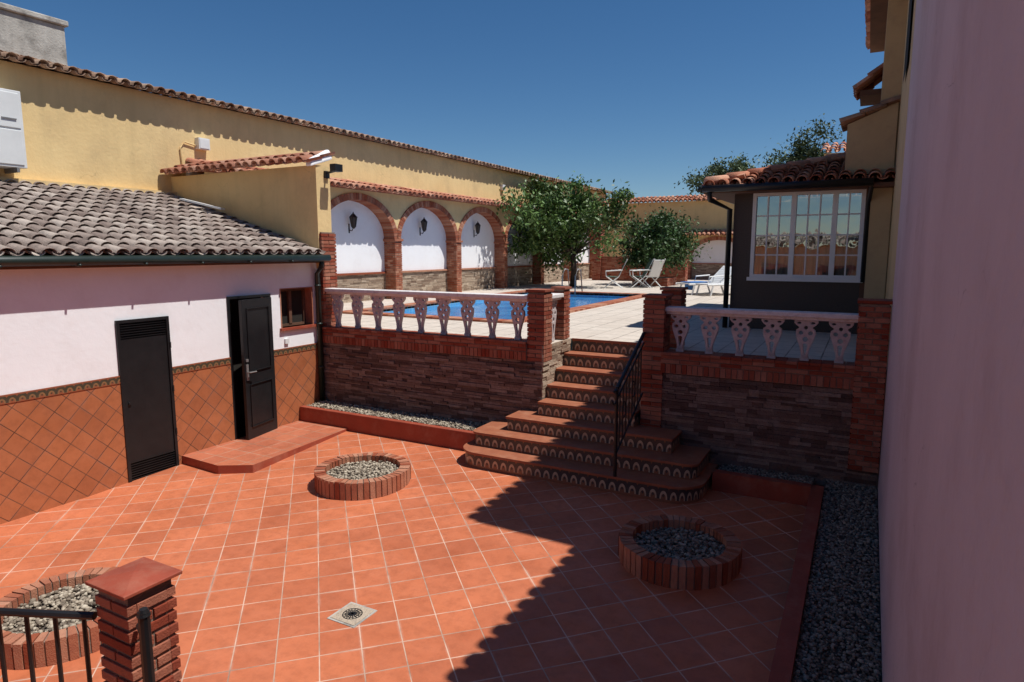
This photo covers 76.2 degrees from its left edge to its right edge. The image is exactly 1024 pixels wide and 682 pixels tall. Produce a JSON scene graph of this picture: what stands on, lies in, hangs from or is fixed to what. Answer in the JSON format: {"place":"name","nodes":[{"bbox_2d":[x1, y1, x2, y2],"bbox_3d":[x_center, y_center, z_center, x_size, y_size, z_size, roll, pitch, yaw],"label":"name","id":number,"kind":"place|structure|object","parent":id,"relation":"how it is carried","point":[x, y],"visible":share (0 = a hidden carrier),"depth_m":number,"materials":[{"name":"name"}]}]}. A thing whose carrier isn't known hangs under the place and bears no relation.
{"place":"outdoors","nodes":[
{"label":"outdoors","id":0,"kind":"place"},
{"bbox_2d":[0,431,806,681],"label":"patio floor","id":1,"kind":"structure","parent":0,"point":[450,564],"depth_m":6.09,"materials":[{"name":"tile"}]},
{"bbox_2d":[0,567,117,669],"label":"round brick planter","id":2,"kind":"object","parent":1,"relation":"on","point":[71,591],"visible":0.52,"depth_m":5.09,"materials":[{"name":"brick"}]},
{"bbox_2d":[0,607,155,681],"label":"iron railing","id":3,"kind":"object","parent":1,"relation":"on","point":[143,625],"visible":1,"depth_m":3.55,"materials":[{"name":"black metal"}]},
{"bbox_2d":[85,557,181,681],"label":"brick gate pier","id":4,"kind":"structure","parent":1,"relation":"on","point":[126,593],"depth_m":3.53,"materials":[{"name":"red brick"}]},
{"bbox_2d":[0,177,330,523],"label":"outbuilding","id":5,"kind":"structure","parent":1,"relation":"on","point":[144,332],"depth_m":8.70,"materials":[{"name":"white paint"}]},
{"bbox_2d":[114,316,178,482],"bbox_3d":[-4.828,0.758,8.656,0.107,2.130,0.710,4,9,28],"label":"louvred metal door","id":6,"kind":"structure","parent":5,"relation":"in","point":[143,345],"depth_m":8.64,"materials":[{"name":"black metal"}]},
{"bbox_2d":[279,287,316,330],"bbox_3d":[-3.628,-0.551,10.861,0.250,0.680,0.770,4,9,28],"label":"small window","id":7,"kind":"structure","parent":5,"relation":"in","point":[296,304],"depth_m":11.02,"materials":[{"name":"brown wood"}]},
{"bbox_2d":[182,421,347,473],"bbox_3d":[-3.573,1.603,9.797,1.210,0.185,2.250,4,9,28],"label":"door step platform","id":8,"kind":"structure","parent":1,"relation":"on","point":[255,454],"depth_m":9.44,"materials":[{"name":"tile"}]},
{"bbox_2d":[327,602,377,627],"bbox_3d":[-1.327,2.277,5.434,0.290,0.023,0.290,4,9,28],"label":"floor drain","id":9,"kind":"object","parent":1,"relation":"on","point":[352,614],"visible":1,"depth_m":5.42,"materials":[{"name":"concrete"}]},
{"bbox_2d":[314,452,410,500],"bbox_3d":[-1.905,1.712,8.356,1.204,0.225,1.205,4,9,28],"label":"round brick planter","id":10,"kind":"object","parent":1,"relation":"on","point":[359,476],"visible":1,"depth_m":8.14,"materials":[{"name":"brick"}]},
{"bbox_2d":[300,400,484,449],"bbox_3d":[-1.877,1.379,10.430,3.550,0.455,0.580,4,9,28],"label":"gravel bed","id":11,"kind":"object","parent":1,"relation":"on","point":[452,433],"visible":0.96,"depth_m":10.18,"materials":[{"name":"grey stone"}]},
{"bbox_2d":[463,338,717,503],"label":"garden stairs","id":12,"kind":"structure","parent":1,"relation":"on","point":[564,434],"depth_m":8.60,"materials":[{"name":"tile"}]},
{"bbox_2d":[612,332,645,476],"bbox_3d":[1.445,0.758,8.108,0.048,1.641,1.179,4,9,28],"label":"stair railing","id":13,"kind":"object","parent":12,"relation":"on","point":[616,392],"visible":1,"depth_m":8.00,"materials":[{"name":"black metal"}]},
{"bbox_2d":[329,343,884,488],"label":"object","id":14,"kind":"object","parent":1,"relation":"on","point":[726,417],"visible":0.14,"depth_m":7.67,"materials":[{"name":"brown brick"}]},
{"bbox_2d":[526,288,553,361],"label":"brick pier","id":15,"kind":"structure","parent":14,"relation":"on","point":[539,320],"depth_m":9.32,"materials":[{"name":"red brick"}]},
{"bbox_2d":[322,325,855,389],"bbox_3d":[0.385,0.140,9.461,8.180,0.275,0.320,4,9,28],"label":"brick band","id":16,"kind":"object","parent":14,"relation":"on","point":[810,372],"visible":0.98,"depth_m":8.37,"materials":[{"name":"red brick"}]},
{"bbox_2d":[325,288,527,339],"bbox_3d":[-1.449,-0.458,10.390,3.900,0.664,0.200,4,9,28],"label":"balustrade","id":17,"kind":"object","parent":16,"relation":"on","point":[398,297],"visible":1,"depth_m":10.23,"materials":[{"name":"white concrete"}]},
{"bbox_2d":[665,306,859,363],"bbox_3d":[2.998,-0.090,8.014,2.250,0.583,0.200,4,9,28],"label":"balustrade","id":18,"kind":"object","parent":16,"relation":"on","point":[808,318],"visible":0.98,"depth_m":7.92,"materials":[{"name":"white concrete"}]},
{"bbox_2d":[542,338,642,418],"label":"stone wall","id":19,"kind":"structure","parent":14,"relation":"on","point":[558,351],"depth_m":9.63,"materials":[{"name":"beige stone"}]},
{"bbox_2d":[640,293,673,427],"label":"brick pier","id":20,"kind":"structure","parent":14,"relation":"on","point":[656,326],"depth_m":8.53,"materials":[{"name":"red brick"}]},
{"bbox_2d":[847,298,892,472],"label":"brick pier","id":21,"kind":"structure","parent":14,"relation":"on","point":[872,340],"depth_m":7.34,"materials":[{"name":"red brick"}]},
{"bbox_2d":[618,514,741,590],"bbox_3d":[1.605,2.003,6.287,1.138,0.225,1.144,4,9,28],"label":"round brick planter","id":22,"kind":"object","parent":1,"relation":"on","point":[678,552],"visible":1,"depth_m":6.11,"materials":[{"name":"brick"}]},
{"bbox_2d":[712,463,881,681],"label":"gravel bed","id":23,"kind":"object","parent":1,"relation":"on","point":[830,629],"visible":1,"depth_m":5.58,"materials":[{"name":"grey stone"}]},
{"bbox_2d":[0,0,883,202],"label":"sky","id":24,"kind":"structure","parent":0,"point":[642,93],"materials":[{"name":"blue"}]},
{"bbox_2d":[323,343,876,486],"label":"ledge stone cladding","id":25,"kind":"structure","parent":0,"point":[504,388],"depth_m":8.41,"materials":[{"name":"brown stone"}]},
{"bbox_2d":[341,279,886,372],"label":"pool terrace","id":26,"kind":"structure","parent":0,"point":[623,321],"depth_m":11.76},
{"bbox_2d":[319,232,337,326],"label":"brick pier","id":27,"kind":"structure","parent":26,"relation":"on","point":[328,273],"depth_m":11.25,"materials":[{"name":"red brick"}]},
{"bbox_2d":[171,165,331,267],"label":"plaster wall","id":28,"kind":"structure","parent":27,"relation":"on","point":[292,202],"depth_m":11.44,"materials":[{"name":"yellow paint"}]},
{"bbox_2d":[160,150,334,174],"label":"coping tiles","id":29,"kind":"object","parent":28,"relation":"on","point":[304,157],"visible":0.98,"depth_m":11.48,"materials":[{"name":"ceramic"}]},
{"bbox_2d":[306,150,331,165],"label":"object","id":30,"kind":"structure","parent":28,"relation":"on","point":[323,159],"depth_m":10.96,"materials":[{"name":"white paint"}]},
{"bbox_2d":[324,163,342,178],"bbox_3d":[-3.034,-2.865,11.027,0.302,0.220,0.180,4,9,28],"label":"floodlight","id":31,"kind":"object","parent":28,"relation":"attached to","point":[334,167],"visible":1,"depth_m":10.97,"materials":[{"name":"black paint"}]},
{"bbox_2d":[186,172,602,300],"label":"white niche wall","id":32,"kind":"structure","parent":26,"relation":"on","point":[360,248],"depth_m":19.53,"materials":[{"name":"paint"}]},
{"bbox_2d":[348,212,357,232],"bbox_3d":[-4.146,-3.084,16.986,0.302,0.544,0.208,4,9,28],"label":"wall lantern","id":33,"kind":"object","parent":32,"relation":"attached to","point":[353,217],"depth_m":16.92,"materials":[{"name":"black paint"}]},
{"bbox_2d":[420,218,426,235],"bbox_3d":[-2.672,-3.457,19.687,0.302,0.544,0.208,4,9,28],"label":"wall lantern","id":34,"kind":"object","parent":32,"relation":"attached to","point":[424,224],"depth_m":19.62,"materials":[{"name":"black paint"}]},
{"bbox_2d":[475,221,480,235],"bbox_3d":[-1.198,-3.830,22.388,0.302,0.544,0.208,4,9,28],"label":"wall lantern","id":35,"kind":"object","parent":32,"relation":"attached to","point":[477,225],"depth_m":22.32,"materials":[{"name":"black paint"}]},
{"bbox_2d":[336,263,590,302],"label":"stone plinth","id":36,"kind":"structure","parent":26,"relation":"on","point":[468,275],"depth_m":20.98,"materials":[{"name":"beige stone"}]},
{"bbox_2d":[383,239,591,298],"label":"brick pillars","id":37,"kind":"structure","parent":26,"relation":"on","point":[393,260],"depth_m":21.08,"materials":[{"name":"red brick"}]},
{"bbox_2d":[204,172,568,231],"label":"spandrels","id":38,"kind":"object","parent":37,"relation":"on","point":[397,206],"visible":0.3,"depth_m":18.65,"materials":[{"name":"paint"}]},
{"bbox_2d":[185,158,601,215],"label":"roof tiles","id":39,"kind":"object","parent":38,"relation":"on","point":[348,183],"depth_m":17.79,"materials":[{"name":"ceramic"}]},
{"bbox_2d":[192,170,609,219],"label":"cornice","id":40,"kind":"structure","parent":39,"relation":"attached to","point":[201,172],"depth_m":17.66,"materials":[{"name":"orange brick"}]},
{"bbox_2d":[331,193,592,243],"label":"brick arches","id":41,"kind":"structure","parent":37,"relation":"on","point":[382,214],"depth_m":19.49,"materials":[{"name":"red brick"}]},
{"bbox_2d":[342,268,648,350],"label":"swimming pool","id":42,"kind":"structure","parent":26,"relation":"in","point":[581,300],"depth_m":16.81,"materials":[{"name":"liquid"}]},
{"bbox_2d":[551,293,563,340],"bbox_3d":[0.598,-0.350,9.770,0.200,0.709,0.420,4,9,28],"label":"balustrade","id":43,"kind":"object","parent":26,"relation":"on","point":[557,296],"visible":0.48,"depth_m":9.77,"materials":[{"name":"white concrete"}]},
{"bbox_2d":[551,286,571,338],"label":"brick pier","id":44,"kind":"structure","parent":26,"relation":"on","point":[562,328],"depth_m":9.96,"materials":[{"name":"red brick"}]},
{"bbox_2d":[493,171,641,286],"bbox_3d":[1.822,-4.115,24.042,5.673,4.324,5.874,4,9,28],"label":"orange tree","id":45,"kind":"object","parent":26,"relation":"on","point":[549,229],"visible":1,"depth_m":23.61,"materials":[{"name":"green plant"}]},
{"bbox_2d":[605,259,627,287],"bbox_3d":[3.804,-2.466,23.887,0.827,1.082,0.564,1,8,8],"label":"garden chair","id":46,"kind":"object","parent":26,"relation":"on","point":[620,270],"visible":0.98,"depth_m":23.67,"materials":[{"name":"white plastic"}]},
{"bbox_2d":[592,224,687,281],"bbox_3d":[8.257,-3.835,28.348,9.788,2.545,1.029,3,8,21],"label":"brickwork","id":47,"kind":"object","parent":26,"relation":"on","point":[601,265],"visible":0.38,"depth_m":29.80,"materials":[{"name":"red brick"}]},
{"bbox_2d":[628,259,653,287],"bbox_3d":[4.804,-2.526,24.315,0.827,1.082,0.564,0,8,-2],"label":"garden chair","id":48,"kind":"object","parent":26,"relation":"on","point":[649,263],"visible":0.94,"depth_m":24.12,"materials":[{"name":"white plastic"}]},
{"bbox_2d":[639,259,665,287],"bbox_3d":[5.178,-2.505,24.168,0.564,1.082,0.827,-5,9,-31],"label":"garden chair","id":49,"kind":"object","parent":26,"relation":"on","point":[655,269],"visible":0.85,"depth_m":23.98,"materials":[{"name":"white fabric"}]},
{"bbox_2d":[632,277,676,285],"bbox_3d":[5.667,-2.377,25.958,1.408,0.310,1.407,4,9,28],"label":"tree planter","id":50,"kind":"object","parent":26,"relation":"on","point":[666,281],"visible":0.75,"depth_m":25.37,"materials":[{"name":"red brick"}]},
{"bbox_2d":[608,205,711,277],"bbox_3d":[5.858,-3.894,25.924,3.949,2.996,4.544,4,9,28],"label":"orange tree","id":51,"kind":"object","parent":50,"relation":"in","point":[654,234],"visible":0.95,"depth_m":25.37,"materials":[{"name":"green plant"}]},
{"bbox_2d":[660,286,687,347],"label":"brick pier","id":52,"kind":"structure","parent":26,"relation":"on","point":[678,297],"depth_m":9.06,"materials":[{"name":"red brick"}]},
{"bbox_2d":[629,229,732,278],"bbox_3d":[12.130,-3.829,29.132,14.610,2.419,0.750,4,9,28],"label":"arcade","id":53,"kind":"object","parent":26,"relation":"on","point":[712,266],"visible":0.1,"depth_m":30.93,"materials":[{"name":"white paint"}]},
{"bbox_2d":[675,265,730,294],"bbox_3d":[6.165,-1.926,20.630,1.919,0.893,0.700,-3,9,-23],"label":"sun lounger","id":54,"kind":"object","parent":26,"relation":"on","point":[718,278],"visible":0.54,"depth_m":20.67,"materials":[{"name":"white paint"}]},
{"bbox_2d":[681,281,707,289],"bbox_3d":[5.707,-1.742,20.607,0.800,0.275,0.780,-3,9,-23],"label":"beach towel","id":55,"kind":"object","parent":54,"relation":"on","point":[690,287],"visible":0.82,"depth_m":20.54,"materials":[{"name":"blue fabric"}]},
{"bbox_2d":[696,276,730,295],"bbox_3d":[6.598,-1.863,20.173,1.919,0.893,0.700,-3,9,-23],"label":"sun lounger","id":56,"kind":"object","parent":26,"relation":"on","point":[712,284],"visible":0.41,"depth_m":19.89,"materials":[{"name":"white paint"}]},
{"bbox_2d":[603,195,861,255],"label":"plaster wall","id":57,"kind":"structure","parent":26,"relation":"on","point":[712,216],"depth_m":31.22,"materials":[{"name":"yellow paint"}]},
{"bbox_2d":[602,193,861,202],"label":"tiles","id":58,"kind":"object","parent":57,"relation":"on","point":[647,199],"depth_m":31.62,"materials":[{"name":"ceramic"}]},
{"bbox_2d":[697,178,873,327],"bbox_3d":[5.732,-1.703,13.253,2.655,2.450,6.040,4,9,28],"label":"gutter","id":59,"kind":"object","parent":26,"relation":"on","point":[708,189],"visible":0.9,"depth_m":10.55,"materials":[{"name":"black paint"}]},
{"bbox_2d":[729,189,867,333],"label":"walls","id":60,"kind":"structure","parent":26,"relation":"on","point":[840,297],"depth_m":11.39,"materials":[{"name":"paint"}]},
{"bbox_2d":[704,163,894,203],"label":"eave soffit","id":61,"kind":"structure","parent":60,"relation":"on","point":[730,196],"depth_m":10.78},
{"bbox_2d":[702,151,895,185],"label":"hip roof tiles","id":62,"kind":"object","parent":61,"relation":"on","point":[796,169],"visible":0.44,"depth_m":11.06,"materials":[{"name":"ceramic"}]},
{"bbox_2d":[844,102,898,176],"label":"stepped parapet","id":63,"kind":"structure","parent":61,"relation":"on","point":[871,142],"depth_m":10.21,"materials":[{"name":"beige paint"}]},
{"bbox_2d":[839,95,900,131],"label":"parapet tiles","id":64,"kind":"object","parent":63,"relation":"on","point":[845,121],"visible":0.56,"depth_m":10.18,"materials":[{"name":"brown tile"}]},
{"bbox_2d":[754,247,857,275],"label":"cafe curtains","id":65,"kind":"object","parent":60,"relation":"attached to","point":[822,266],"visible":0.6,"depth_m":11.05,"materials":[{"name":"fabric"}]},
{"bbox_2d":[746,189,866,282],"bbox_3d":[4.878,-1.732,10.864,1.780,1.480,0.110,4,9,28],"label":"white window frame","id":66,"kind":"object","parent":60,"relation":"attached to","point":[829,277],"visible":1,"depth_m":10.84,"materials":[{"name":"paint"}]},
{"bbox_2d":[790,196,861,201],"bbox_3d":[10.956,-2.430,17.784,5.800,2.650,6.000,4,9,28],"label":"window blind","id":67,"kind":"object","parent":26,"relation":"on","point":[831,198],"depth_m":15.96,"materials":[{"name":"beige paint"}]},
{"bbox_2d":[821,142,847,196],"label":"roof tiles","id":68,"kind":"object","parent":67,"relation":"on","point":[835,148],"visible":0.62,"depth_m":17.27,"materials":[{"name":"ceramic"}]},
{"bbox_2d":[864,166,894,298],"bbox_3d":[5.794,-1.405,10.358,0.290,2.650,0.100,4,9,28],"label":"corner pilaster","id":69,"kind":"object","parent":26,"relation":"on","point":[878,240],"visible":0.64,"depth_m":10.29,"materials":[{"name":"beige paint"}]},
{"bbox_2d":[881,0,915,387],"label":"walls","id":70,"kind":"structure","parent":0,"point":[893,84],"depth_m":9.87,"materials":[{"name":"beige paint"}]},
{"bbox_2d":[852,62,883,105],"bbox_3d":[6.834,-4.894,12.442,0.595,0.592,1.111,4,9,28],"label":"canopy","id":71,"kind":"object","parent":70,"relation":"attached to","point":[866,93],"visible":0.84,"depth_m":12.18,"materials":[{"name":"wood"}]},
{"bbox_2d":[903,0,911,81],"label":"arched window","id":72,"kind":"structure","parent":70,"relation":"attached to","point":[908,32],"depth_m":8.20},
{"bbox_2d":[878,0,1023,681],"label":"lime washed walls","id":73,"kind":"structure","parent":0,"point":[951,510],"depth_m":2.08,"materials":[{"name":"paint"}]},
{"bbox_2d":[870,0,887,52],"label":"eave boards","id":74,"kind":"object","parent":73,"relation":"on","point":[878,14],"visible":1,"depth_m":11.94,"materials":[{"name":"brown wood"}]},
{"bbox_2d":[865,0,869,49],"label":"roof tiles","id":75,"kind":"object","parent":74,"relation":"on","point":[867,16],"visible":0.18,"depth_m":12.14,"materials":[{"name":"ceramic"}]},
{"label":"ground","id":76,"kind":"structure","parent":0,"visible":0},
{"bbox_2d":[0,60,605,205],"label":"plaster wall","id":77,"kind":"structure","parent":76,"relation":"on","point":[79,130],"depth_m":12.40,"materials":[{"name":"yellow paint"}]},
{"bbox_2d":[0,88,27,173],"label":"air conditioner","id":78,"kind":"object","parent":77,"relation":"attached to","point":[13,158],"visible":1,"depth_m":9.94,"materials":[{"name":"white plastic"}]},
{"bbox_2d":[180,137,209,175],"bbox_3d":[-6.316,-3.637,13.037,0.130,0.841,0.612,4,9,28],"label":"electrical box","id":79,"kind":"object","parent":77,"relation":"attached to","point":[202,143],"visible":0.84,"depth_m":13.06,"materials":[{"name":"white plastic"}]},
{"bbox_2d":[0,50,612,192],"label":"roof tiles","id":80,"kind":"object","parent":77,"relation":"on","point":[56,67],"depth_m":13.41,"materials":[{"name":"ceramic"}]},
{"bbox_3d":[-4.138,-5.797,18.959,2.100,0.500,34.500,4,9,28],"label":"roof deck","id":81,"kind":"object","parent":77,"relation":"on","visible":0},
{"bbox_2d":[0,2,68,65],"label":"concrete water tank","id":82,"kind":"object","parent":81,"relation":"on","point":[24,32],"visible":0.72,"depth_m":11.32,"materials":[{"name":"grey concrete"}]},
{"bbox_2d":[674,150,759,200],"bbox_3d":[11.599,-6.266,36.661,4.321,8.393,4.233,-6,10,-37],"label":"background tree","id":83,"kind":"object","parent":76,"relation":"on","point":[721,169],"visible":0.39,"depth_m":36.14,"materials":[{"name":"green plant"}]},
{"bbox_2d":[745,113,853,196],"bbox_3d":[15.700,-6.774,34.671,6.413,9.944,4.312,4,9,28],"label":"background tree","id":84,"kind":"object","parent":76,"relation":"on","point":[801,151],"visible":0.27,"depth_m":33.84,"materials":[{"name":"green plant"}]}
]}

